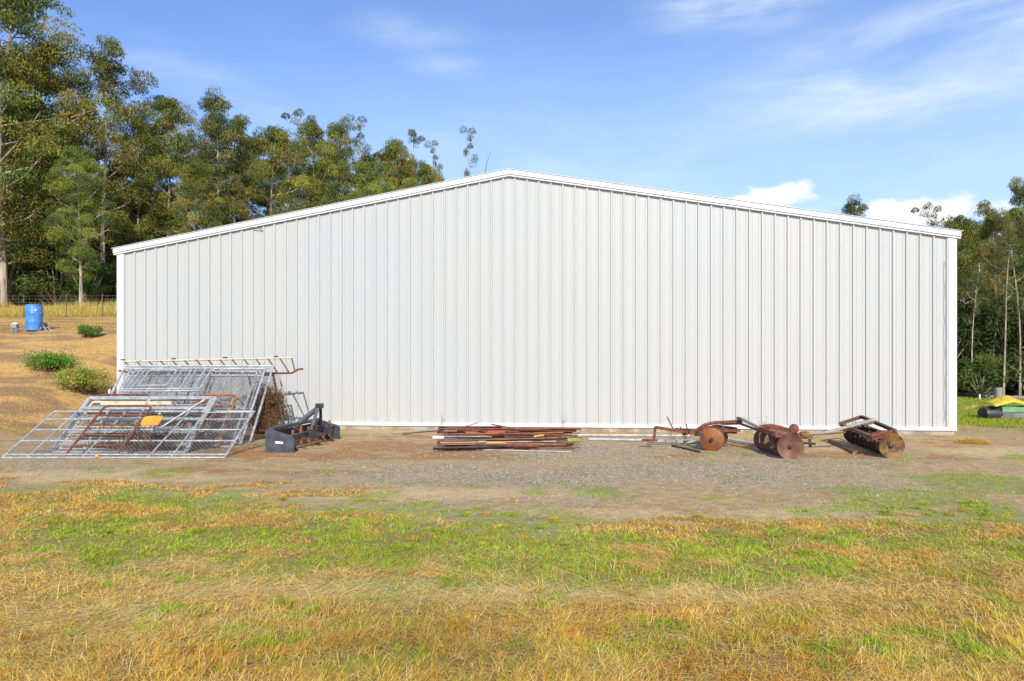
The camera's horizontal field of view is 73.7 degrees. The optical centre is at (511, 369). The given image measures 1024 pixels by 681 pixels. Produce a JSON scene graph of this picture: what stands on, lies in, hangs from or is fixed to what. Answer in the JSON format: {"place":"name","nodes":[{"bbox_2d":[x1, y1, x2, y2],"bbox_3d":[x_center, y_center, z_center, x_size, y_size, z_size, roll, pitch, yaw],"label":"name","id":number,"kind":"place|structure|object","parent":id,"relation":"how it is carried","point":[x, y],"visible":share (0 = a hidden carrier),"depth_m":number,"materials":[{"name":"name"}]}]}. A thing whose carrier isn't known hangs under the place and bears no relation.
{"place":"outdoors","nodes":[
{"label":"outdoors","id":0,"kind":"place"},
{"bbox_2d":[0,298,116,316],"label":"tall grass","id":1,"kind":"structure","parent":0,"point":[60,310],"depth_m":34.91,"materials":[{"name":"yellow plant"}]},
{"bbox_2d":[0,305,1023,680],"bbox_3d":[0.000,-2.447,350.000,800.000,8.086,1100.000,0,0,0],"label":"ground","id":2,"kind":"structure","parent":0,"point":[1004,441],"depth_m":7.55,"materials":[{"name":"beige soil"}]},
{"bbox_2d":[7,247,50,304],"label":"understorey tree","id":3,"kind":"object","parent":2,"relation":"on","point":[20,272],"visible":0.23,"depth_m":46.24,"materials":[{"name":"green plant"}]},
{"bbox_2d":[25,304,42,330],"bbox_3d":[-17.920,-1.940,25.600,0.564,0.972,0.564,0,0,0],"label":"plastic barrel","id":4,"kind":"object","parent":2,"relation":"on","point":[33,316],"visible":1,"depth_m":25.38,"materials":[{"name":"blue plastic"}]},
{"bbox_2d":[8,247,59,304],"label":"understorey tree","id":5,"kind":"object","parent":2,"relation":"on","point":[48,269],"visible":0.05,"depth_m":48.08,"materials":[{"name":"green plant"}]},
{"bbox_2d":[7,231,94,304],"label":"understorey tree","id":6,"kind":"object","parent":2,"relation":"on","point":[12,243],"visible":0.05,"depth_m":51.04,"materials":[{"name":"green plant"}]},
{"bbox_2d":[18,348,85,370],"bbox_3d":[-14.590,-0.310,21.531,1.801,0.780,1.456,0,0,19],"label":"broom shrub","id":7,"kind":"object","parent":2,"relation":"on","point":[46,359],"visible":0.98,"depth_m":21.30,"materials":[{"name":"green plant"}]},
{"bbox_2d":[0,35,113,304],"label":"eucalyptus tree","id":8,"kind":"object","parent":2,"relation":"on","point":[57,88],"visible":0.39,"depth_m":45.89,"materials":[{"name":"green plant"}]},
{"bbox_2d":[0,307,116,435],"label":"hill grass","id":9,"kind":"structure","parent":2,"relation":"on","point":[43,371],"depth_m":21.95,"materials":[{"name":"brown plant"}]},
{"bbox_2d":[0,294,116,317],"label":"wire fence","id":10,"kind":"object","parent":2,"relation":"on","point":[66,302],"visible":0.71,"depth_m":32.98,"materials":[{"name":"brown metal"}]},
{"bbox_2d":[8,238,112,304],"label":"understorey tree","id":11,"kind":"object","parent":2,"relation":"on","point":[50,285],"visible":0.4,"depth_m":44.75,"materials":[{"name":"green plant"}]},
{"bbox_2d":[0,0,126,306],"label":"eucalyptus tree","id":12,"kind":"object","parent":2,"relation":"on","point":[11,13],"visible":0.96,"depth_m":43.05,"materials":[{"name":"green plant"}]},
{"bbox_2d":[45,360,114,392],"bbox_3d":[-12.805,0.202,20.435,1.882,0.991,1.669,0,0,21],"label":"broom shrub","id":13,"kind":"object","parent":2,"relation":"on","point":[80,378],"visible":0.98,"depth_m":20.17,"materials":[{"name":"green plant"}]},
{"bbox_2d":[41,145,118,307],"bbox_3d":[-25.508,-8.287,39.765,3.664,9.831,3.657,0,0,2],"label":"eucalyptus tree","id":14,"kind":"object","parent":2,"relation":"on","point":[78,160],"visible":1,"depth_m":39.69,"materials":[{"name":"green plant"}]},
{"bbox_2d":[55,254,116,304],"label":"understorey tree","id":15,"kind":"object","parent":2,"relation":"on","point":[93,290],"visible":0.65,"depth_m":42.95,"materials":[{"name":"green plant"}]},
{"bbox_2d":[77,323,104,337],"bbox_3d":[-15.348,-1.419,24.738,0.914,0.563,0.652,0,0,0],"label":"broom shrub","id":16,"kind":"object","parent":2,"relation":"on","point":[87,331],"visible":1,"depth_m":24.69,"materials":[{"name":"green plant"}]},
{"bbox_2d":[65,258,116,304],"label":"understorey tree","id":17,"kind":"object","parent":2,"relation":"on","point":[114,296],"visible":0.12,"depth_m":45.03,"materials":[{"name":"green plant"}]},
{"bbox_2d":[33,34,161,302],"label":"eucalyptus tree","id":18,"kind":"object","parent":2,"relation":"on","point":[105,85],"visible":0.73,"depth_m":45.60,"materials":[{"name":"green plant"}]},
{"bbox_2d":[60,401,165,449],"bbox_3d":[-7.744,1.082,13.322,1.535,0.884,1.050,0,0,0],"label":"cream pipe panel","id":19,"kind":"object","parent":2,"relation":"on","point":[85,413],"visible":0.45,"depth_m":13.27,"materials":[{"name":"metal"}]},
{"bbox_2d":[85,161,143,262],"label":"eucalyptus tree","id":20,"kind":"object","parent":2,"relation":"on","point":[134,211],"visible":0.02,"depth_m":54.84,"materials":[{"name":"green plant"}]},
{"bbox_2d":[2,410,251,457],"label":"chain link gate","id":21,"kind":"structure","parent":2,"relation":"on","point":[117,419],"depth_m":12.55,"materials":[{"name":"metal"}]},
{"bbox_2d":[65,405,151,455],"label":"tube gate","id":22,"kind":"structure","parent":21,"relation":"on","point":[94,419],"depth_m":12.77,"materials":[{"name":"brown metal"}]},
{"bbox_2d":[140,416,162,425],"bbox_3d":[-6.503,0.923,12.321,0.400,0.156,0.371,0,0,0],"label":"metal plate","id":23,"kind":"object","parent":21,"relation":"on","point":[150,420],"visible":1,"depth_m":12.29,"materials":[{"name":"yellow paint"}]},
{"bbox_2d":[50,396,212,452],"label":"galvanised gate","id":24,"kind":"structure","parent":2,"relation":"on","point":[84,406],"depth_m":13.52,"materials":[{"name":"metal"}]},
{"bbox_2d":[100,401,172,404],"bbox_3d":[-7.480,0.673,13.600,1.415,0.084,0.050,0,0,0],"label":"loose rail","id":25,"kind":"object","parent":24,"relation":"on","point":[142,403],"visible":0.96,"depth_m":13.57,"materials":[{"name":"beige metal"}]},
{"bbox_2d":[66,404,200,447],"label":"galvanised gate","id":26,"kind":"structure","parent":2,"relation":"on","point":[82,423],"depth_m":14.08,"materials":[{"name":"metal"}]},
{"bbox_2d":[82,394,148,413],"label":"tube gate","id":27,"kind":"structure","parent":26,"relation":"on","point":[114,395],"depth_m":14.18,"materials":[{"name":"metal"}]},
{"bbox_2d":[104,228,167,302],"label":"understorey tree","id":28,"kind":"object","parent":2,"relation":"on","point":[147,238],"visible":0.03,"depth_m":45.13,"materials":[{"name":"green plant"}]},
{"bbox_2d":[105,111,184,269],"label":"eucalyptus tree","id":29,"kind":"object","parent":2,"relation":"on","point":[142,209],"visible":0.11,"depth_m":49.47,"materials":[{"name":"green plant"}]},
{"bbox_2d":[117,147,189,239],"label":"eucalyptus tree","id":30,"kind":"object","parent":2,"relation":"on","point":[158,190],"visible":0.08,"depth_m":59.46,"materials":[{"name":"green plant"}]},
{"bbox_2d":[85,424,225,453],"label":"dead weeds","id":31,"kind":"object","parent":2,"relation":"on","point":[150,439],"visible":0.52,"depth_m":12.77,"materials":[{"name":"brown plant"}]},
{"bbox_2d":[120,94,215,240],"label":"eucalyptus tree","id":32,"kind":"object","parent":2,"relation":"on","point":[178,145],"visible":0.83,"depth_m":47.50,"materials":[{"name":"green plant"}]},
{"bbox_2d":[105,370,262,439],"bbox_3d":[-7.426,0.735,15.433,3.171,1.674,1.418,0,0,0],"label":"fence section","id":33,"kind":"object","parent":2,"relation":"on","point":[206,392],"visible":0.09,"depth_m":15.68,"materials":[{"name":"metal"}]},
{"bbox_2d":[118,356,302,374],"bbox_3d":[-7.179,-0.098,16.276,4.542,0.468,0.499,0,0,0],"label":"feed rack","id":34,"kind":"object","parent":33,"relation":"attached to","point":[221,359],"visible":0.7,"depth_m":16.48,"materials":[{"name":"brown metal"}]},
{"bbox_2d":[95,365,273,442],"bbox_3d":[-7.287,0.735,15.193,3.499,1.682,1.466,0,0,0],"label":"fence section","id":35,"kind":"object","parent":2,"relation":"on","point":[267,367],"visible":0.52,"depth_m":15.59,"materials":[{"name":"metal"}]},
{"bbox_2d":[248,373,284,431],"bbox_3d":[-5.558,0.731,15.450,0.560,1.286,1.032,0,0,-36],"label":"rusty panel","id":36,"kind":"object","parent":35,"relation":"attached to","point":[280,410],"visible":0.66,"depth_m":15.36,"materials":[{"name":"metal"}]},
{"bbox_2d":[103,368,265,444],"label":"barred gate","id":37,"kind":"structure","parent":2,"relation":"on","point":[219,397],"depth_m":15.17,"materials":[{"name":"metal"}]},
{"bbox_2d":[117,371,257,446],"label":"barred gate","id":38,"kind":"structure","parent":2,"relation":"on","point":[236,389],"depth_m":14.82,"materials":[{"name":"metal"}]},
{"bbox_2d":[119,367,212,391],"bbox_3d":[-7.412,0.215,14.675,1.690,0.528,0.690,0,0,0],"label":"window frame panel","id":39,"kind":"object","parent":38,"relation":"on","point":[132,389],"visible":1,"depth_m":14.60,"materials":[{"name":"metal"}]},
{"bbox_2d":[159,158,234,235],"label":"eucalyptus tree","id":40,"kind":"object","parent":2,"relation":"on","point":[201,172],"visible":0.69,"depth_m":43.66,"materials":[{"name":"green plant"}]},
{"bbox_2d":[166,143,230,231],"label":"eucalyptus tree","id":41,"kind":"object","parent":2,"relation":"on","point":[197,153],"visible":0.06,"depth_m":64.62,"materials":[{"name":"green plant"}]},
{"bbox_2d":[182,397,217,448],"bbox_3d":[-5.982,1.027,13.100,0.639,1.000,0.087,0,0,-44],"label":"loose post","id":42,"kind":"object","parent":2,"relation":"on","point":[209,408],"visible":0.77,"depth_m":13.15,"materials":[{"name":"metal"}]},
{"bbox_2d":[186,394,236,446],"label":"tube gate","id":43,"kind":"structure","parent":2,"relation":"on","point":[232,404],"depth_m":14.22,"materials":[{"name":"orange metal"}]},
{"bbox_2d":[158,391,269,439],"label":"dead weeds","id":44,"kind":"object","parent":2,"relation":"on","point":[219,422],"visible":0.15,"depth_m":14.73,"materials":[{"name":"brown plant"}]},
{"bbox_2d":[184,85,244,224],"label":"eucalyptus tree","id":45,"kind":"object","parent":2,"relation":"on","point":[211,123],"visible":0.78,"depth_m":46.62,"materials":[{"name":"green plant"}]},
{"bbox_2d":[206,114,272,224],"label":"eucalyptus tree","id":46,"kind":"object","parent":2,"relation":"on","point":[243,165],"visible":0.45,"depth_m":48.70,"materials":[{"name":"green plant"}]},
{"bbox_2d":[222,133,282,223],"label":"eucalyptus tree","id":47,"kind":"object","parent":2,"relation":"on","point":[253,203],"visible":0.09,"depth_m":54.65,"materials":[{"name":"green plant"}]},
{"bbox_2d":[241,379,292,433],"bbox_3d":[-5.673,0.843,15.607,1.304,1.260,1.047,0,0,0],"label":"dead brush","id":48,"kind":"object","parent":2,"relation":"on","point":[272,404],"visible":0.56,"depth_m":15.46,"materials":[{"name":"brown plant"}]},
{"bbox_2d":[229,125,314,219],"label":"eucalyptus tree","id":49,"kind":"object","parent":2,"relation":"on","point":[277,142],"visible":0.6,"depth_m":49.64,"materials":[{"name":"green plant"}]},
{"bbox_2d":[254,147,324,217],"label":"eucalyptus tree","id":50,"kind":"object","parent":2,"relation":"on","point":[303,195],"visible":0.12,"depth_m":59.37,"materials":[{"name":"green plant"}]},
{"bbox_2d":[280,108,316,210],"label":"eucalyptus tree","id":51,"kind":"object","parent":2,"relation":"on","point":[299,120],"visible":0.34,"depth_m":53.28,"materials":[{"name":"green plant"}]},
{"bbox_2d":[265,403,339,452],"bbox_3d":[-4.160,1.135,13.969,0.681,0.870,2.526,0,0,5],"label":"box scraper","id":52,"kind":"object","parent":2,"relation":"on","point":[288,440],"visible":0.98,"depth_m":13.69,"materials":[{"name":"metal"}]},
{"bbox_2d":[283,116,338,209],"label":"eucalyptus tree","id":53,"kind":"object","parent":2,"relation":"on","point":[310,179],"visible":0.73,"depth_m":49.19,"materials":[{"name":"green plant"}]},
{"bbox_2d":[312,116,368,204],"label":"eucalyptus tree","id":54,"kind":"object","parent":2,"relation":"on","point":[337,133],"visible":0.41,"depth_m":50.53,"materials":[{"name":"green plant"}]},
{"bbox_2d":[343,114,373,165],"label":"eucalyptus tree","id":55,"kind":"object","parent":2,"relation":"on","point":[359,124],"visible":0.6,"depth_m":54.40,"materials":[{"name":"green plant"}]},
{"bbox_2d":[338,151,392,196],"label":"eucalyptus tree","id":56,"kind":"object","parent":2,"relation":"on","point":[372,158],"visible":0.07,"depth_m":54.71,"materials":[{"name":"green plant"}]},
{"bbox_2d":[344,161,397,199],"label":"eucalyptus tree","id":57,"kind":"object","parent":2,"relation":"on","point":[369,185],"visible":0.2,"depth_m":45.77,"materials":[{"name":"green plant"}]},
{"bbox_2d":[363,137,419,191],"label":"eucalyptus tree","id":58,"kind":"object","parent":2,"relation":"on","point":[393,149],"visible":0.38,"depth_m":51.19,"materials":[{"name":"green plant"}]},
{"bbox_2d":[402,129,426,183],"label":"eucalyptus tree","id":59,"kind":"object","parent":2,"relation":"on","point":[414,139],"visible":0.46,"depth_m":55.31,"materials":[{"name":"green plant"}]},
{"bbox_2d":[405,162,442,188],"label":"eucalyptus tree","id":60,"kind":"object","parent":2,"relation":"on","point":[426,174],"visible":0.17,"depth_m":49.72,"materials":[{"name":"green plant"}]},
{"bbox_2d":[424,140,442,176],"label":"eucalyptus tree","id":61,"kind":"object","parent":2,"relation":"on","point":[432,150],"visible":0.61,"depth_m":59.53,"materials":[{"name":"green plant"}]},
{"bbox_2d":[459,125,478,176],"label":"eucalyptus tree","id":62,"kind":"object","parent":2,"relation":"on","point":[466,173],"visible":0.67,"depth_m":61.51,"materials":[{"name":"green plant"}]},
{"bbox_2d":[433,445,571,449],"bbox_3d":[-0.155,1.500,13.109,2.711,0.060,0.091,0,0,-11],"label":"scrap bar","id":63,"kind":"object","parent":2,"relation":"on","point":[452,448],"visible":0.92,"depth_m":13.06,"materials":[{"name":"black metal"}]},
{"bbox_2d":[438,447,579,450],"bbox_3d":[-0.045,1.540,13.152,2.741,0.070,0.034,0,0,-6],"label":"steel bar","id":64,"kind":"object","parent":2,"relation":"on","point":[513,448],"visible":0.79,"depth_m":13.18,"materials":[{"name":"brown metal"}]},
{"bbox_2d":[450,446,573,449],"bbox_3d":[-0.053,1.503,13.170,2.521,0.021,0.065,0,0,11],"label":"scrap bar","id":65,"kind":"object","parent":64,"relation":"on","point":[527,447],"visible":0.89,"depth_m":13.08,"materials":[{"name":"brown metal"}]},
{"bbox_2d":[444,443,537,447],"bbox_3d":[-0.423,1.474,13.237,1.895,0.079,0.070,0,0,14],"label":"scrap bar","id":66,"kind":"object","parent":65,"relation":"on","point":[514,445],"visible":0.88,"depth_m":13.12,"materials":[{"name":"red metal"}]},
{"bbox_2d":[440,441,555,443],"bbox_3d":[-0.268,1.450,13.502,2.313,0.054,0.104,0,0,-6],"label":"board","id":67,"kind":"object","parent":66,"relation":"on","point":[508,442],"visible":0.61,"depth_m":13.58,"materials":[{"name":"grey wood"}]},
{"bbox_2d":[438,437,566,442],"bbox_3d":[-0.135,1.405,13.602,2.685,0.089,0.064,0,0,-6],"label":"steel bar","id":68,"kind":"object","parent":67,"relation":"on","point":[519,439],"visible":0.85,"depth_m":13.62,"materials":[{"name":"brown metal"}]},
{"bbox_2d":[441,443,573,444],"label":"scrap bar","id":69,"kind":"object","parent":66,"relation":"on","point":[512,443],"visible":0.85,"depth_m":13.37,"materials":[{"name":"orange metal"}]},
{"bbox_2d":[0,436,1023,680],"bbox_3d":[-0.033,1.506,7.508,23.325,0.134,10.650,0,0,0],"label":"grass","id":70,"kind":"structure","parent":2,"relation":"on","point":[879,640],"depth_m":4.41,"materials":[{"name":"green plant"}]},
{"bbox_2d":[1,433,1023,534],"bbox_3d":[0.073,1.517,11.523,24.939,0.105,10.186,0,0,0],"label":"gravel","id":71,"kind":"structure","parent":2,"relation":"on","point":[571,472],"depth_m":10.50,"materials":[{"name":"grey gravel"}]},
{"bbox_2d":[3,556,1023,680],"bbox_3d":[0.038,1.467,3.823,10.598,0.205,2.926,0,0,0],"label":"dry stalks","id":72,"kind":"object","parent":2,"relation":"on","point":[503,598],"visible":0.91,"depth_m":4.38,"materials":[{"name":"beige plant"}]},
{"bbox_2d":[111,168,962,434],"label":"metal shed","id":73,"kind":"structure","parent":2,"relation":"on","point":[513,298],"depth_m":17.13,"materials":[{"name":"metal"}]},
{"bbox_2d":[572,434,689,436],"bbox_3d":[2.731,1.520,15.736,2.684,0.056,0.056,0,0,3],"label":"pipe","id":74,"kind":"object","parent":2,"relation":"on","point":[634,435],"visible":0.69,"depth_m":15.72,"materials":[{"name":"grey metal"}]},
{"bbox_2d":[588,438,683,440],"bbox_3d":[2.863,1.520,14.695,2.423,0.056,0.056,0,0,10],"label":"pipe","id":75,"kind":"object","parent":2,"relation":"on","point":[609,439],"visible":0.46,"depth_m":14.79,"materials":[{"name":"white metal"}]},
{"bbox_2d":[648,439,699,443],"bbox_3d":[3.454,1.510,14.353,1.144,0.060,0.100,0,0,13],"label":"metal channel","id":76,"kind":"object","parent":2,"relation":"on","point":[676,441],"visible":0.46,"depth_m":14.30,"materials":[{"name":"metal"}]},
{"bbox_2d":[641,416,742,450],"bbox_3d":[3.637,1.260,13.701,1.837,0.600,1.360,0,0,24],"label":"disc harrow","id":77,"kind":"object","parent":2,"relation":"on","point":[713,437],"visible":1,"depth_m":13.38,"materials":[{"name":"metal"}]},
{"bbox_2d":[736,417,815,458],"bbox_3d":[5.024,1.248,12.703,1.136,0.623,1.867,0,0,0],"label":"disc harrow","id":78,"kind":"object","parent":2,"relation":"on","point":[784,442],"visible":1,"depth_m":12.39,"materials":[{"name":"metal"}]},
{"bbox_2d":[841,193,868,216],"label":"eucalyptus tree","id":79,"kind":"object","parent":2,"relation":"on","point":[848,208],"visible":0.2,"depth_m":62.05,"materials":[{"name":"green plant"}]},
{"bbox_2d":[838,415,904,457],"bbox_3d":[6.893,1.270,13.308,0.598,0.580,2.845,0,0,14],"label":"roller harrow","id":80,"kind":"object","parent":2,"relation":"on","point":[890,443],"visible":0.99,"depth_m":12.44,"materials":[{"name":"metal"}]},
{"bbox_2d":[813,418,874,436],"bbox_3d":[6.364,1.126,13.150,1.134,0.402,0.090,0,0,16],"label":"wooden pole","id":81,"kind":"object","parent":80,"relation":"on","point":[850,425],"visible":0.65,"depth_m":13.09,"materials":[{"name":"grey wood"}]},
{"bbox_2d":[910,202,941,226],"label":"eucalyptus tree","id":82,"kind":"object","parent":2,"relation":"on","point":[927,214],"visible":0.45,"depth_m":48.01,"materials":[{"name":"green plant"}]},
{"bbox_2d":[942,212,994,391],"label":"eucalyptus tree","id":83,"kind":"object","parent":2,"relation":"on","point":[969,227],"visible":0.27,"depth_m":43.55,"materials":[{"name":"green plant"}]},
{"bbox_2d":[952,438,993,444],"bbox_3d":[9.684,1.492,14.351,0.884,0.116,0.848,0,0,0],"label":"straw clump","id":84,"kind":"object","parent":2,"relation":"on","point":[975,440],"visible":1,"depth_m":14.26,"materials":[{"name":"yellow plant"}]},
{"bbox_2d":[961,257,991,397],"bbox_3d":[25.499,-2.220,37.484,1.375,7.860,1.184,0,0,-25],"label":"eucalyptus tree","id":85,"kind":"object","parent":2,"relation":"on","point":[978,277],"visible":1,"depth_m":37.45,"materials":[{"name":"green plant"}]},
{"bbox_2d":[957,349,1007,397],"bbox_3d":[25.273,0.282,36.970,2.364,2.827,2.270,0,0,-37],"label":"understorey tree","id":86,"kind":"object","parent":2,"relation":"on","point":[975,370],"visible":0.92,"depth_m":36.74,"materials":[{"name":"green plant"}]},
{"bbox_2d":[957,311,1011,386],"bbox_3d":[24.908,-1.175,39.935,6.675,6.029,6.403,0,0,29],"label":"understorey tree","id":87,"kind":"object","parent":2,"relation":"on","point":[964,331],"visible":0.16,"depth_m":38.43,"materials":[{"name":"green plant"}]},
{"bbox_2d":[954,396,1023,432],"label":"lawn","id":88,"kind":"structure","parent":2,"relation":"on","point":[970,419],"depth_m":20.99,"materials":[{"name":"green plant"}]},
{"bbox_2d":[977,406,1023,418],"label":"trough","id":89,"kind":"object","parent":88,"relation":"on","point":[1007,412],"visible":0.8,"depth_m":21.19,"materials":[{"name":"green paint"}]},
{"bbox_2d":[981,395,1023,406],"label":"yellow sheet","id":90,"kind":"object","parent":89,"relation":"on","point":[1001,400],"visible":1,"depth_m":21.20,"materials":[{"name":"yellow plastic"}]},
{"bbox_2d":[957,199,1023,357],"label":"eucalyptus tree","id":91,"kind":"object","parent":2,"relation":"on","point":[999,226],"visible":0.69,"depth_m":39.75,"materials":[{"name":"green plant"}]},
{"bbox_2d":[957,295,1023,394],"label":"understorey tree","id":92,"kind":"object","parent":2,"relation":"on","point":[1010,339],"visible":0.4,"depth_m":38.74,"materials":[{"name":"green plant"}]},
{"bbox_2d":[962,279,1023,395],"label":"understorey tree","id":93,"kind":"object","parent":2,"relation":"on","point":[1011,368],"visible":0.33,"depth_m":38.32,"materials":[{"name":"green plant"}]},
{"bbox_2d":[976,175,1023,393],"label":"eucalyptus tree","id":94,"kind":"object","parent":2,"relation":"on","point":[1018,212],"visible":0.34,"depth_m":41.91,"materials":[{"name":"green plant"}]},
{"bbox_2d":[993,236,1020,394],"bbox_3d":[26.485,-2.692,36.506,1.220,8.816,0.927,0,0,42],"label":"eucalyptus tree","id":95,"kind":"object","parent":2,"relation":"on","point":[1007,298],"visible":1,"depth_m":36.46,"materials":[{"name":"green plant"}]},
{"bbox_2d":[996,231,1023,395],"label":"eucalyptus tree","id":96,"kind":"object","parent":2,"relation":"on","point":[1021,234],"visible":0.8,"depth_m":37.02,"materials":[{"name":"green plant"}]},
{"bbox_2d":[0,0,1023,239],"label":"sky","id":97,"kind":"structure","parent":0,"point":[903,106],"materials":[{"name":"blue"}]},
{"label":"scrap bar","id":98,"kind":"object","parent":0,"visible":0},
{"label":"scrap bar","id":99,"kind":"object","parent":98,"relation":"on","visible":0},
{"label":"scrap bar","id":100,"kind":"object","parent":99,"relation":"on","visible":0},
{"bbox_2d":[437,432,551,434],"bbox_3d":[-0.365,1.374,14.692,2.466,0.037,0.085,0,0,-4],"label":"scrap bar","id":101,"kind":"object","parent":100,"relation":"on","point":[461,433],"visible":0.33,"depth_m":14.59,"materials":[{"name":"orange metal"}]},
{"bbox_2d":[465,430,576,432],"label":"scrap bar","id":102,"kind":"object","parent":101,"relation":"on","point":[481,432],"visible":0.21,"depth_m":14.52,"materials":[{"name":"orange metal"}]},
{"bbox_2d":[478,429,572,432],"bbox_3d":[0.273,1.315,14.502,2.030,0.051,0.084,0,0,9],"label":"steel bar","id":103,"kind":"object","parent":102,"relation":"on","point":[531,431],"visible":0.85,"depth_m":14.49,"materials":[{"name":"brown metal"}]},
{"bbox_2d":[448,427,546,429],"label":"steel bar","id":104,"kind":"object","parent":103,"relation":"on","point":[495,428],"visible":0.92,"depth_m":14.56,"materials":[{"name":"brown metal"}]},
{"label":"steel bar","id":105,"kind":"object","parent":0,"visible":0},
{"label":"steel bar","id":106,"kind":"object","parent":105,"relation":"on","visible":0},
{"bbox_2d":[448,434,582,438],"bbox_3d":[0.049,1.363,13.900,2.764,0.068,0.060,0,0,8],"label":"steel bar","id":107,"kind":"object","parent":106,"relation":"on","point":[509,436],"visible":0.81,"depth_m":13.90,"materials":[{"name":"brown metal"}]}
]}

